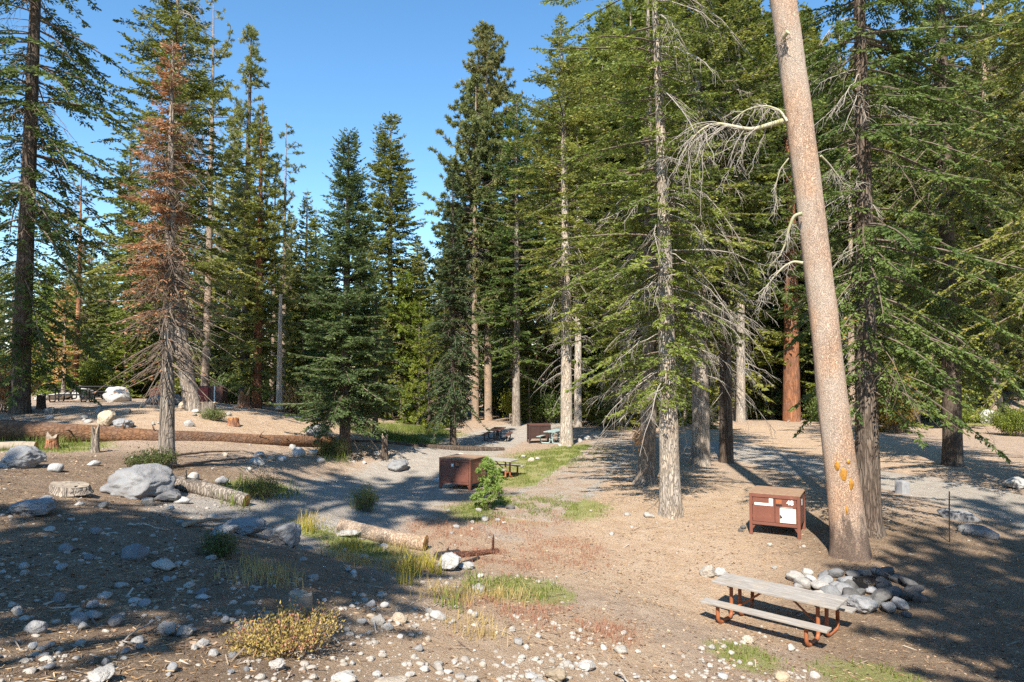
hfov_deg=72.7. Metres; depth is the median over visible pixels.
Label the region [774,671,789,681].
stone
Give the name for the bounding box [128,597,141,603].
stone
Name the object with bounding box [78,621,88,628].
stone
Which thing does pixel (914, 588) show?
stone
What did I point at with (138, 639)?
stone
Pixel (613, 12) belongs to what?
pine tree
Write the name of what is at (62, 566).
stone
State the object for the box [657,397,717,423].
shrub
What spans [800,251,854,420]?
fir tree
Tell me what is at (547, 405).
shrub
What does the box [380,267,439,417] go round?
fir tree
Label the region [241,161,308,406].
pine tree
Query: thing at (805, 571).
stone
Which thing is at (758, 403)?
shrub
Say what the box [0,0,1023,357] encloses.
sky
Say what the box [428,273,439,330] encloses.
fir tree
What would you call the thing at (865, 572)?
stone
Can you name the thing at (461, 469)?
door
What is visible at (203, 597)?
stone
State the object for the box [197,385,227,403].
bear box
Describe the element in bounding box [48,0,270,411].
fir tree
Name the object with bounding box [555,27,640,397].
fir tree
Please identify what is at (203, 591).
stone
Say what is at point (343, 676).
boulder
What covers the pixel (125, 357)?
fir tree
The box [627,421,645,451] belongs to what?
dead bough
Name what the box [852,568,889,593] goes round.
fire grate
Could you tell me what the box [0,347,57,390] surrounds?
shrub
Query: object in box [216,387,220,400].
inner door
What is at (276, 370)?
fir tree
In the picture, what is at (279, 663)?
stone
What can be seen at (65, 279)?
fir tree
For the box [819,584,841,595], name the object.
stone
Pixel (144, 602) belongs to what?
stone
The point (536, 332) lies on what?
conifer tree
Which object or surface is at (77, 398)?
boulder
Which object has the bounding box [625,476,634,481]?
stone
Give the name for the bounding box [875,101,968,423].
fir tree
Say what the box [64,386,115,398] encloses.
picnic table
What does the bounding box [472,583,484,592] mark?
stone
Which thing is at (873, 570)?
stone
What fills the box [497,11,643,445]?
fir tree
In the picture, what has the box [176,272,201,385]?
fir tree
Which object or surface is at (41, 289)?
fir tree
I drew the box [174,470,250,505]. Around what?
fallen log
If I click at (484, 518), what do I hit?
stone
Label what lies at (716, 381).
fir tree
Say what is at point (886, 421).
shrub
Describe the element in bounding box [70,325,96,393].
pine tree
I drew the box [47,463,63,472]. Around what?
stone
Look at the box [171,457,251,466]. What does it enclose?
fallen branch
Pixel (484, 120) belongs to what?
pine tree
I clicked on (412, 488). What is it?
road
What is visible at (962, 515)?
stone
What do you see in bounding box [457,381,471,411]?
shrub
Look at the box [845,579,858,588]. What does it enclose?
stone
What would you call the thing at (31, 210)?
fir tree
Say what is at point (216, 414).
shrub
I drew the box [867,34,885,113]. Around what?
pine tree
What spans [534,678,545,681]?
stone
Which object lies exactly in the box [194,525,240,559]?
shrub
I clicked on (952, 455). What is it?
fir tree
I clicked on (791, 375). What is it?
fir tree
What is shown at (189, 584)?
stone
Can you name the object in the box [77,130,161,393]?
fir tree
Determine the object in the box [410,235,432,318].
fir tree
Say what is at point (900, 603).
stone
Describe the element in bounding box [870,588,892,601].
stone
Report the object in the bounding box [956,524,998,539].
stone
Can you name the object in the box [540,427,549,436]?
door
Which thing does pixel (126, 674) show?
small rocks
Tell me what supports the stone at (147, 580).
on the ground at (962, 598)
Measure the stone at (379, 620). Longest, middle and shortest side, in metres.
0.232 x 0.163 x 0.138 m
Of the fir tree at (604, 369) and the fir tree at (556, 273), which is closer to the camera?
the fir tree at (556, 273)
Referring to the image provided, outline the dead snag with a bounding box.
[275,294,282,409]
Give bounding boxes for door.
[210,388,215,399]
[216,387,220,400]
[440,461,454,481]
[455,462,468,482]
[530,427,539,436]
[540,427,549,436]
[752,497,774,522]
[775,499,796,524]
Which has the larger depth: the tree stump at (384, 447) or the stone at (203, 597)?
the tree stump at (384, 447)
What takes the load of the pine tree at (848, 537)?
on the ground at (962, 598)
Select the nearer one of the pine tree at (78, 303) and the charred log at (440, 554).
the charred log at (440, 554)
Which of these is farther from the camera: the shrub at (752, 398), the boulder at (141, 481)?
the shrub at (752, 398)
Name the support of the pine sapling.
on the ground at (962, 598)
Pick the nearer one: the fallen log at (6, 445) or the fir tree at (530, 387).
the fallen log at (6, 445)
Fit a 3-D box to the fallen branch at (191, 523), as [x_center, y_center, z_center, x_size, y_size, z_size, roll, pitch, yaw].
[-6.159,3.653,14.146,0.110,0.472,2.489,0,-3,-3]
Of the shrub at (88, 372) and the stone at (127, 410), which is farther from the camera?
the shrub at (88, 372)
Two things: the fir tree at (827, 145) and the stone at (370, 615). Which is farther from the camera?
the fir tree at (827, 145)
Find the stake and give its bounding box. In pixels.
[949,491,949,541]
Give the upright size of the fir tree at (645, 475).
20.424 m
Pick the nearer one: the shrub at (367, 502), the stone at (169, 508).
the stone at (169, 508)
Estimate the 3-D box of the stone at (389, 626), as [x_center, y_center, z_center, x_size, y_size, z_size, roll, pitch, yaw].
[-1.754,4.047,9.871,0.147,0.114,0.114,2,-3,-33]
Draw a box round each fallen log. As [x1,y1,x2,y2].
[0,414,335,446]
[0,441,38,449]
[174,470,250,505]
[337,518,428,550]
[351,438,504,450]
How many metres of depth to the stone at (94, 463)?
18.45 m
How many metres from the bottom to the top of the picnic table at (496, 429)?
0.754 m
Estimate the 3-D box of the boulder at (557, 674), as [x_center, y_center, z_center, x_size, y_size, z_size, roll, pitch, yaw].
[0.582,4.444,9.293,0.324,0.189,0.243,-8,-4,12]
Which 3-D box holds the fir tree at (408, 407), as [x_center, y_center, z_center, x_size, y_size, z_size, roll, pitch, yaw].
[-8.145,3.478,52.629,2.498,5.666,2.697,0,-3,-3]
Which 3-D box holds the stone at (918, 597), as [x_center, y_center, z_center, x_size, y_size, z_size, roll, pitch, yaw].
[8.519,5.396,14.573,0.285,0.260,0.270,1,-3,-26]
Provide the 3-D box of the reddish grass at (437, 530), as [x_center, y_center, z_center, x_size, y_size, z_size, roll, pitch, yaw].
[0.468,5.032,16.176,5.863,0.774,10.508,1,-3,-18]
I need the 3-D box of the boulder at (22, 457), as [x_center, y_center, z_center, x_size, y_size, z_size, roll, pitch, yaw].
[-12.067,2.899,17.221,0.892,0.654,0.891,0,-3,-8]
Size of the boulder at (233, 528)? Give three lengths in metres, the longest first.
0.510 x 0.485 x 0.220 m
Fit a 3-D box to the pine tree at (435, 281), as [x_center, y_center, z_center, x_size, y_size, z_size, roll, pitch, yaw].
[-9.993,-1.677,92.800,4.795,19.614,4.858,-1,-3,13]
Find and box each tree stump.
[35,393,46,408]
[44,432,59,448]
[48,481,93,496]
[90,425,99,452]
[227,417,239,426]
[238,387,250,408]
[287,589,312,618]
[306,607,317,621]
[381,433,388,459]
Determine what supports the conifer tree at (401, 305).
on the ground at (962, 598)
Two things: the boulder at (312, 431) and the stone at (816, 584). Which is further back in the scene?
the boulder at (312, 431)
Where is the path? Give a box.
[484,442,634,521]
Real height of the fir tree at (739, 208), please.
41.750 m
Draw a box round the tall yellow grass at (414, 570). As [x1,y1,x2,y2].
[301,511,447,585]
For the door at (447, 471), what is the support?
in the bear box at (457, 469)
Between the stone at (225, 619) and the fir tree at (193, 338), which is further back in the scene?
the fir tree at (193, 338)
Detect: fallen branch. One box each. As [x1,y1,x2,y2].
[119,640,147,649]
[127,523,163,529]
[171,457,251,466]
[176,450,239,456]
[181,517,230,526]
[613,670,628,681]
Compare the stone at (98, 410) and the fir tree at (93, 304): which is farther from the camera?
the fir tree at (93, 304)
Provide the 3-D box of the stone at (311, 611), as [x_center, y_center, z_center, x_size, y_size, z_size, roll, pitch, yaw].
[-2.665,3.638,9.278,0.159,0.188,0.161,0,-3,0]
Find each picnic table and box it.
[46,389,100,401]
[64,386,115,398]
[481,427,512,441]
[489,457,524,478]
[536,428,573,442]
[700,573,856,646]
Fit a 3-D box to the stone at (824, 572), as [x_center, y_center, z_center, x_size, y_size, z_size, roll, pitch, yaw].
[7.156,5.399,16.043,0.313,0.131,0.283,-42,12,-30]
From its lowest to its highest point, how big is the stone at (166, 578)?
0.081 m
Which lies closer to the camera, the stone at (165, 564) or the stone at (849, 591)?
the stone at (165, 564)
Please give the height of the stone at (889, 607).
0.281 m
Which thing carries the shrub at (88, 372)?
on the ground at (962, 598)
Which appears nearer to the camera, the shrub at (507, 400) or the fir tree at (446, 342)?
the fir tree at (446, 342)
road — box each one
[250,418,585,539]
[710,448,1023,524]
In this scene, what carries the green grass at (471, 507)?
on the ground at (962, 598)
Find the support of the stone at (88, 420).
on the ground at (962, 598)
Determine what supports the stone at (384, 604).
on the ground at (962, 598)
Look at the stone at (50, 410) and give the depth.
30.10 m
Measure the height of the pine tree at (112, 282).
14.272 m
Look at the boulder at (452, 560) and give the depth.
14.91 m
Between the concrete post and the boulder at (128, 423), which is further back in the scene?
the boulder at (128, 423)
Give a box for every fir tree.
[0,0,161,414]
[0,258,43,365]
[0,264,11,339]
[31,291,84,395]
[32,269,55,385]
[36,264,54,329]
[41,284,81,392]
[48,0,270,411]
[58,246,104,390]
[59,260,75,316]
[63,274,86,332]
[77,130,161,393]
[82,249,103,365]
[82,261,119,359]
[83,272,121,364]
[94,36,243,466]
[99,308,146,397]
[112,313,150,397]
[131,259,145,337]
[133,269,162,392]
[136,294,161,382]
[142,251,201,393]
[151,248,217,395]
[162,201,206,342]
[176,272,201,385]
[190,104,265,380]
[203,102,307,408]
[227,297,275,404]
[264,308,290,402]
[268,127,410,461]
[268,211,308,393]
[286,192,330,391]
[290,210,341,374]
[301,238,351,410]
[332,310,342,394]
[333,111,444,419]
[340,208,384,388]
[352,268,402,437]
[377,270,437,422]
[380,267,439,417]
[394,295,438,424]
[394,352,414,419]
[407,169,489,444]
[408,252,438,375]
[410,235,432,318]
[410,311,445,417]
[420,328,459,423]
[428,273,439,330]
[431,242,470,391]
[434,247,468,373]
[435,295,460,421]
[456,249,502,400]
[460,93,559,425]
[462,191,509,388]
[467,264,509,413]
[479,293,535,413]
[480,195,542,404]
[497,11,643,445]
[519,0,772,518]
[520,44,630,426]
[520,313,543,422]
[522,117,571,398]
[531,313,559,420]
[544,0,737,485]
[549,8,637,423]
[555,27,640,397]
[571,25,598,200]
[571,271,601,420]
[572,0,687,425]
[590,0,652,335]
[592,294,640,430]
[593,303,625,426]
[601,0,811,466]
[612,0,693,421]
[625,341,658,427]
[635,0,777,379]
[636,0,799,463]
[676,341,691,425]
[687,2,806,419]
[706,0,813,421]
[708,276,735,419]
[708,359,718,429]
[745,0,844,421]
[745,14,812,418]
[746,0,796,388]
[748,5,812,416]
[768,0,1023,538]
[773,3,852,376]
[774,290,815,418]
[781,343,814,413]
[798,55,885,413]
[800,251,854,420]
[808,31,849,114]
[817,0,1023,466]
[818,52,920,367]
[842,73,908,401]
[874,65,941,413]
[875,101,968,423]
[877,275,932,433]
[884,92,998,400]
[884,322,916,426]
[894,44,1012,412]
[908,0,1023,419]
[957,56,1023,409]
[975,61,1023,384]
[978,45,1023,379]
[990,51,1023,364]
[991,1,1023,353]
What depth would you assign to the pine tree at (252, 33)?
44.05 m
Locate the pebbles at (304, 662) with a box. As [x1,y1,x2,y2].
[0,408,1017,681]
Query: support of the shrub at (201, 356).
on the ground at (962, 598)
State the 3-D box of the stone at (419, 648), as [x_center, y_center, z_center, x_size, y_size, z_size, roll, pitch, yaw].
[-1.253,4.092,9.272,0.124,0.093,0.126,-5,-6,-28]
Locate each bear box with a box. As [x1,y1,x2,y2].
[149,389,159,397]
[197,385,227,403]
[439,454,486,490]
[527,423,550,442]
[749,485,805,538]
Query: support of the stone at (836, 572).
on the ground at (962, 598)
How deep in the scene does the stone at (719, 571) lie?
16.36 m
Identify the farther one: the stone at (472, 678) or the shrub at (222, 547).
the shrub at (222, 547)
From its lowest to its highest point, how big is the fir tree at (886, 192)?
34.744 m
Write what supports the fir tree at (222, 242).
on the ground at (962, 598)
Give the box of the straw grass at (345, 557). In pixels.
[214,508,539,649]
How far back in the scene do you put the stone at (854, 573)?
15.94 m
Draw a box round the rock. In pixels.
[506,504,514,508]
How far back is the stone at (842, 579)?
15.57 m
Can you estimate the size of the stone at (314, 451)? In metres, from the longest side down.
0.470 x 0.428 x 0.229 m
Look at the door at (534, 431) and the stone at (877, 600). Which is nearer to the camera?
the stone at (877, 600)
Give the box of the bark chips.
[0,440,1023,681]
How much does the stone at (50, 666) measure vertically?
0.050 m
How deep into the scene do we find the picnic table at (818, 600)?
13.44 m
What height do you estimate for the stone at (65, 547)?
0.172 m
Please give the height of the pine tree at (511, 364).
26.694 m
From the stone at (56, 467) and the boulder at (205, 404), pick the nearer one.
the stone at (56, 467)
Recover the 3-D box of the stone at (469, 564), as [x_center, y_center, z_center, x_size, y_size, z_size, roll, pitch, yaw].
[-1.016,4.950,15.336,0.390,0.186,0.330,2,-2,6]
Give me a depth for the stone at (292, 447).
28.55 m
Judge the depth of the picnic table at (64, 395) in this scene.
38.78 m
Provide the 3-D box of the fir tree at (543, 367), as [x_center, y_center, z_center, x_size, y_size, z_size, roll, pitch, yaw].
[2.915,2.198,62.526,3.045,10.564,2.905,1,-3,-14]
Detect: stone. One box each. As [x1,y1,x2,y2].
[8,602,16,606]
[13,608,23,615]
[18,562,29,569]
[19,569,29,575]
[23,620,48,633]
[27,642,37,649]
[41,495,52,498]
[43,526,55,530]
[44,407,54,412]
[44,662,56,669]
[45,416,53,419]
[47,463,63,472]
[47,640,54,646]
[53,592,65,601]
[56,563,67,569]
[58,543,73,551]
[70,611,88,624]
[74,501,84,505]
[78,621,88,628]
[83,419,92,422]
[83,553,95,559]
[85,600,98,608]
[85,610,101,619]
[87,460,100,465]
[89,527,102,534]
[95,408,101,413]
[97,591,112,598]
[98,502,108,507]
[101,658,109,665]
[107,614,123,626]
[114,582,128,587]
[121,543,150,560]
[122,408,130,412]
[122,647,130,653]
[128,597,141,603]
[131,635,144,643]
[135,642,144,649]
[138,598,151,606]
[141,497,154,505]
[144,578,150,582]
[151,558,175,570]
[163,576,171,581]
[164,505,174,511]
[167,661,177,671]
[173,496,190,503]
[176,625,192,635]
[178,402,183,408]
[183,581,194,587]
[184,420,194,426]
[187,472,199,479]
[191,644,197,649]
[195,588,207,594]
[196,638,209,646]
[198,594,208,599]
[205,555,216,560]
[208,514,218,517]
[208,649,218,656]
[215,476,228,483]
[221,616,229,623]
[228,651,236,658]
[250,456,264,466]
[253,451,264,455]
[269,658,285,669]
[278,456,285,460]
[289,444,296,450]
[291,447,305,456]
[299,557,306,561]
[307,574,318,580]
[308,449,318,454]
[316,457,324,462]
[345,566,350,571]
[356,618,367,623]
[365,600,375,606]
[366,613,375,618]
[370,615,384,625]
[372,670,380,676]
[373,451,380,456]
[380,602,388,607]
[383,622,393,630]
[392,612,407,622]
[405,671,415,676]
[413,644,422,651]
[419,665,428,672]
[425,608,432,612]
[429,610,444,620]
[434,661,442,669]
[443,669,452,673]
[455,672,464,678]
[458,561,473,569]
[465,675,478,681]
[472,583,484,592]
[481,516,488,521]
[514,638,522,645]
[525,672,537,678]
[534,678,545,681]
[548,657,554,662]
[563,660,572,666]
[578,659,595,671]
[613,645,627,653]
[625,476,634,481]
[643,512,654,517]
[669,674,676,679]
[699,565,714,577]
[708,644,714,649]
[714,567,726,576]
[717,672,728,680]
[741,635,753,643]
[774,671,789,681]
[785,570,804,581]
[787,643,794,650]
[793,577,810,589]
[793,583,803,588]
[802,568,813,575]
[805,574,816,581]
[809,671,820,678]
[810,580,828,589]
[817,570,828,576]
[817,575,832,583]
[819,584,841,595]
[827,568,844,577]
[835,582,852,593]
[836,576,854,581]
[839,594,848,605]
[842,587,860,595]
[845,570,860,576]
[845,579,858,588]
[856,588,865,594]
[857,569,871,575]
[866,586,876,593]
[870,567,880,574]
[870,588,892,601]
[872,597,881,605]
[875,576,892,588]
[877,566,894,578]
[880,601,895,613]
[886,586,902,598]
[888,573,903,583]
[891,596,909,610]
[898,576,918,585]
[899,592,913,599]
[901,611,911,617]
[903,584,924,592]
[911,591,927,602]
[937,508,981,522]
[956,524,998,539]
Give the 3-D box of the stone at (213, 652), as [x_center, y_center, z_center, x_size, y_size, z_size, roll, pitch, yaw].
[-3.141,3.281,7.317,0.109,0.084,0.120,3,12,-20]
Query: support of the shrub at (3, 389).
on the ground at (962, 598)
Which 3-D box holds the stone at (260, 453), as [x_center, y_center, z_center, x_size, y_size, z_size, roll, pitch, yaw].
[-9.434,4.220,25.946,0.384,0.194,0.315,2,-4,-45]
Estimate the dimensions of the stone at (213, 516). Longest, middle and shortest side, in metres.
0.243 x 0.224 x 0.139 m
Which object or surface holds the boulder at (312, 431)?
on the ground at (962, 598)
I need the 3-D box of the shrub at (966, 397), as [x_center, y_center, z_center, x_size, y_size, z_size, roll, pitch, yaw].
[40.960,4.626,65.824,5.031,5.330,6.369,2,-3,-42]
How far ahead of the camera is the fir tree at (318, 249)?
58.23 m
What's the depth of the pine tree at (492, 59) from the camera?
61.84 m
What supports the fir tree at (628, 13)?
on the ground at (962, 598)
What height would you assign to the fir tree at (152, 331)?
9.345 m
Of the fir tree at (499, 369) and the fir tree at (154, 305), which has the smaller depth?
the fir tree at (154, 305)
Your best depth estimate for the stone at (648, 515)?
20.89 m
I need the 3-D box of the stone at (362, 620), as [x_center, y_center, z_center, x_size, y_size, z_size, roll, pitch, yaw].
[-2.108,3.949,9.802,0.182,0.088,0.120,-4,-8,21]
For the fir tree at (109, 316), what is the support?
on the ground at (962, 598)
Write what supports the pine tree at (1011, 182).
on the ground at (962, 598)
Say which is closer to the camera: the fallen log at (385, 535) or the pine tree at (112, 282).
the fallen log at (385, 535)
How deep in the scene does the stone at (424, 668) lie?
8.49 m
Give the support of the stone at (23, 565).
on the ground at (962, 598)
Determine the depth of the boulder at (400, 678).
7.64 m
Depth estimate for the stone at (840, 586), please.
15.08 m
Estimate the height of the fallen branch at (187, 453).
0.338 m
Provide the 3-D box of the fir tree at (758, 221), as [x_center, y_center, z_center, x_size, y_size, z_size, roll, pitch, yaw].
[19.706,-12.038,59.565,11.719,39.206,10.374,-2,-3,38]
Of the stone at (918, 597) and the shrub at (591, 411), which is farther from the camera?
the shrub at (591, 411)
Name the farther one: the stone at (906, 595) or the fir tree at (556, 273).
the fir tree at (556, 273)
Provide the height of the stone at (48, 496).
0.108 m
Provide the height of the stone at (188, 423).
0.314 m
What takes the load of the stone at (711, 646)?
on the ground at (962, 598)
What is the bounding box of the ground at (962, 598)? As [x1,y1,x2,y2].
[0,304,1023,681]
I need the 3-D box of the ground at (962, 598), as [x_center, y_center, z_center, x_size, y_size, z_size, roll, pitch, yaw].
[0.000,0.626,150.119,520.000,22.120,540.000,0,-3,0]
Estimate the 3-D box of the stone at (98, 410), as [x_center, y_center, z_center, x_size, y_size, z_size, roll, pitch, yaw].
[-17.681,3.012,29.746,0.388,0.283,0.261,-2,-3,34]
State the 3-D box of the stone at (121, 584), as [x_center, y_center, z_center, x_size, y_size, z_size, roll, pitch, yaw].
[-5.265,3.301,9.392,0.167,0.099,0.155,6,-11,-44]
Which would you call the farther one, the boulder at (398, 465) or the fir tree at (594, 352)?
the fir tree at (594, 352)
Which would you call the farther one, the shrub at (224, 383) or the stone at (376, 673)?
the shrub at (224, 383)
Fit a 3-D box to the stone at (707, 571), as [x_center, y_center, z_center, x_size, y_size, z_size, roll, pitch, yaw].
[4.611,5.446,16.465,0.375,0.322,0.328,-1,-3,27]
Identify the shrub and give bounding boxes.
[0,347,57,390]
[0,363,42,412]
[66,355,123,395]
[94,359,160,394]
[119,444,180,466]
[190,348,217,385]
[194,405,229,420]
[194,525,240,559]
[198,368,275,403]
[217,596,346,660]
[233,466,286,501]
[282,378,321,413]
[312,436,353,457]
[344,481,381,511]
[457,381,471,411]
[479,365,510,415]
[496,373,535,420]
[520,383,573,422]
[546,385,560,401]
[582,389,625,425]
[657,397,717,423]
[688,394,717,418]
[745,385,760,417]
[745,389,769,419]
[802,393,817,420]
[878,361,924,433]
[937,378,983,410]
[940,407,1000,422]
[983,403,1023,436]
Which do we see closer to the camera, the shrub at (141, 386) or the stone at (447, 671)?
the stone at (447, 671)
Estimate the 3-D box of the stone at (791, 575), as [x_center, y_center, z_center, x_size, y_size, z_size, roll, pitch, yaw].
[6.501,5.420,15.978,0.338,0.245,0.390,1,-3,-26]
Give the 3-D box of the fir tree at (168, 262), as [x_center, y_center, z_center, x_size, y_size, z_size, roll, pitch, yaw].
[-9.851,-2.540,20.038,3.829,12.652,3.789,0,-3,0]
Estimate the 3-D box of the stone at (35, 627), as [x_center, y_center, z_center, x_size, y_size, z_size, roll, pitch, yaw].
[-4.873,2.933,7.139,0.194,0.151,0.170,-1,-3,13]
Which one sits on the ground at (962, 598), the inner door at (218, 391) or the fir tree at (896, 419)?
the fir tree at (896, 419)
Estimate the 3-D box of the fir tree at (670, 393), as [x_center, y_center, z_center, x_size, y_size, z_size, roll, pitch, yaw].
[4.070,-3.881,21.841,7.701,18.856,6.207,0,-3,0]
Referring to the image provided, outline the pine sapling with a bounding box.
[469,456,505,509]
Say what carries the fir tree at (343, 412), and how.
on the ground at (962, 598)
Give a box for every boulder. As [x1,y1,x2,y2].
[0,445,46,468]
[9,498,56,516]
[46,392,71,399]
[71,388,94,399]
[87,665,115,681]
[97,410,116,425]
[99,463,175,499]
[102,386,131,401]
[112,418,133,427]
[145,394,182,404]
[153,489,182,501]
[157,620,176,635]
[201,401,215,412]
[209,525,238,536]
[223,516,268,535]
[268,521,301,547]
[305,423,327,436]
[331,671,356,681]
[336,529,360,536]
[375,675,406,681]
[387,459,408,471]
[438,552,460,570]
[544,667,567,681]
[847,594,879,613]
[977,409,996,422]
[1003,477,1023,488]
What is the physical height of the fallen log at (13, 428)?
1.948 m
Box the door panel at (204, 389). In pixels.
[198,387,207,400]
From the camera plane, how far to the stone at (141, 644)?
7.04 m
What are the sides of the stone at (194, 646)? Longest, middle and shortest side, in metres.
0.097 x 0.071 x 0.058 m
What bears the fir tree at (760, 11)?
on the ground at (962, 598)
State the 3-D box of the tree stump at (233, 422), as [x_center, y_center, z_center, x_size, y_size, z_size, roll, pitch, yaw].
[-12.109,3.498,30.286,0.600,0.426,0.575,0,-3,0]
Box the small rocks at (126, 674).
[0,413,1023,681]
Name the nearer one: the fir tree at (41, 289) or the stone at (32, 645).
the stone at (32, 645)
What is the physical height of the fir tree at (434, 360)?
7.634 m
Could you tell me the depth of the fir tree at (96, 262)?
67.19 m
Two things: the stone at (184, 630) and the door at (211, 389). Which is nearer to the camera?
the stone at (184, 630)
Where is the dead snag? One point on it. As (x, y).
(279, 378)
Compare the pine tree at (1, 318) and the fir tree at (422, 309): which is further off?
the pine tree at (1, 318)
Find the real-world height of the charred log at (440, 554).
0.299 m
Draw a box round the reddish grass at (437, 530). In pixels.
[387,506,660,650]
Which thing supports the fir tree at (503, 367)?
on the ground at (962, 598)
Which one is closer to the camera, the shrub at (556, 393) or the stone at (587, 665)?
the stone at (587, 665)
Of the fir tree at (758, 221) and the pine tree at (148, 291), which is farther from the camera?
the pine tree at (148, 291)
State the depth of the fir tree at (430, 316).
53.91 m
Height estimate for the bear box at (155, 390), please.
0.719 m
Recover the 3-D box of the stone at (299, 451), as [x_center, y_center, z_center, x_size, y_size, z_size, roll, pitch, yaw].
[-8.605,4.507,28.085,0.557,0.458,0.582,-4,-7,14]
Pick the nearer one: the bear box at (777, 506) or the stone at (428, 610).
the stone at (428, 610)
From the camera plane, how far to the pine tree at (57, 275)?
48.71 m
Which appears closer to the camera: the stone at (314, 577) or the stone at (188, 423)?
the stone at (314, 577)
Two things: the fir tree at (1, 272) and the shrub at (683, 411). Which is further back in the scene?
the fir tree at (1, 272)
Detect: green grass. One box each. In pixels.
[0,420,492,612]
[1,411,992,681]
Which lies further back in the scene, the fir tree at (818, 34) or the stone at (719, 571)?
the fir tree at (818, 34)
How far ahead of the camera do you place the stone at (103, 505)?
13.50 m
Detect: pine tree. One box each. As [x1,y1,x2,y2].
[0,263,15,352]
[0,285,11,335]
[31,262,90,392]
[61,164,97,390]
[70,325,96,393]
[82,271,113,365]
[95,241,123,342]
[132,252,153,338]
[182,0,242,402]
[190,23,299,405]
[190,181,235,354]
[213,191,257,337]
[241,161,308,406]
[263,123,306,407]
[405,317,449,431]
[420,73,520,420]
[427,256,439,315]
[430,19,534,419]
[493,159,546,397]
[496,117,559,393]
[522,55,593,417]
[555,0,626,352]
[661,0,871,561]
[772,80,838,375]
[814,21,891,367]
[821,94,895,423]
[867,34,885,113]
[947,0,1023,413]
[979,54,1023,372]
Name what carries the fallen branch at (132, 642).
on the ground at (962, 598)
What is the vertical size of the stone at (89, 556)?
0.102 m
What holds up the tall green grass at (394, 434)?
on the ground at (962, 598)
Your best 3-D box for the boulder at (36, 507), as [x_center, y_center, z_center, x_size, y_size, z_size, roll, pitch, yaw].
[-8.419,2.929,12.220,0.711,0.304,0.836,3,-7,-28]
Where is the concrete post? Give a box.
[895,480,909,493]
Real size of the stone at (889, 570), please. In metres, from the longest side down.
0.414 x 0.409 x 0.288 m
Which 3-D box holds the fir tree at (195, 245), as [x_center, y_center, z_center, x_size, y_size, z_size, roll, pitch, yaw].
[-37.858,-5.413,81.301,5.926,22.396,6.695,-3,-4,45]
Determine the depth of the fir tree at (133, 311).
59.69 m
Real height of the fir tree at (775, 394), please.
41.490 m
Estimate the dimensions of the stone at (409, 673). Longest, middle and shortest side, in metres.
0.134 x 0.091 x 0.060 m
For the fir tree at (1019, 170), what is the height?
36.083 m
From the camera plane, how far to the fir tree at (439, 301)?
68.77 m
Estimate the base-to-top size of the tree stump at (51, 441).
0.590 m
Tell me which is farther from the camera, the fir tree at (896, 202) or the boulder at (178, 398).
the fir tree at (896, 202)
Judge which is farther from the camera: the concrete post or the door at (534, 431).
the door at (534, 431)
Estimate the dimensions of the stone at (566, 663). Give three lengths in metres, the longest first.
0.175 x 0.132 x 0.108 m
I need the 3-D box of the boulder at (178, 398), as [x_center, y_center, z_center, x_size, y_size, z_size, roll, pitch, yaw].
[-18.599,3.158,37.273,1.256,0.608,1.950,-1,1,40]
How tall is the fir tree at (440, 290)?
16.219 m
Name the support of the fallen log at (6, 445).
on the ground at (962, 598)
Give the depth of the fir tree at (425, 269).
62.10 m
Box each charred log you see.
[434,547,459,559]
[453,534,498,557]
[461,556,479,562]
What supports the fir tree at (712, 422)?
on the ground at (962, 598)
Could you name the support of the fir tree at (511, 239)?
on the ground at (962, 598)
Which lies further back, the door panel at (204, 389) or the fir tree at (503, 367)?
the fir tree at (503, 367)
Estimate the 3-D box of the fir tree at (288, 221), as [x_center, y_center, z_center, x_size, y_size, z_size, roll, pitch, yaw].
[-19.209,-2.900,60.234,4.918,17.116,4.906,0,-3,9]
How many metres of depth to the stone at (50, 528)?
11.34 m
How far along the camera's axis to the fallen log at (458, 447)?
35.44 m
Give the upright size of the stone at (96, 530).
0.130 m
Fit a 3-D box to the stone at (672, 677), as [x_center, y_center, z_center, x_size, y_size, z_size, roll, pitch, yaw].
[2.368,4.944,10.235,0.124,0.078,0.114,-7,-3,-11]
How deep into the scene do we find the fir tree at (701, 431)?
31.11 m
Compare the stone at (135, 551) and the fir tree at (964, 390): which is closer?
the stone at (135, 551)
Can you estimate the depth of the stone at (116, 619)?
7.81 m
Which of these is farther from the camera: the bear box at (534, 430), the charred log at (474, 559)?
the bear box at (534, 430)
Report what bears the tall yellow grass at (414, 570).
on the ground at (962, 598)
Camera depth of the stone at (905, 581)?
15.21 m
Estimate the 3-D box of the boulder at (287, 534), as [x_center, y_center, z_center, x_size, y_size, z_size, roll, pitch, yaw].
[-4.697,4.011,14.387,0.645,0.535,0.676,1,2,3]
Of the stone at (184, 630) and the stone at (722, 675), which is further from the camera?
the stone at (722, 675)
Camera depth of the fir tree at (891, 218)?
63.11 m
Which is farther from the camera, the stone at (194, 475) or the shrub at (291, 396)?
the shrub at (291, 396)
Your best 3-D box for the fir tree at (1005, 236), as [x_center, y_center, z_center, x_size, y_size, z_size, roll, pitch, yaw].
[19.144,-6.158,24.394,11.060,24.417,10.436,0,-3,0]
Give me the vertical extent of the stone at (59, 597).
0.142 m
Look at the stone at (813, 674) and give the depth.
11.07 m
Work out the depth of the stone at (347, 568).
12.97 m
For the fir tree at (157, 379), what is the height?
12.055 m
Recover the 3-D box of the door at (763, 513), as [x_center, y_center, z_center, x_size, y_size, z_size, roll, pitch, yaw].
[6.857,4.604,18.998,0.586,0.648,0.050,-1,-3,29]
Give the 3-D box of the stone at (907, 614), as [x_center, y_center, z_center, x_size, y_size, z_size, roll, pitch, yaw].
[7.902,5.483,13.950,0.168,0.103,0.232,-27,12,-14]
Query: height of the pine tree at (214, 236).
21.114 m

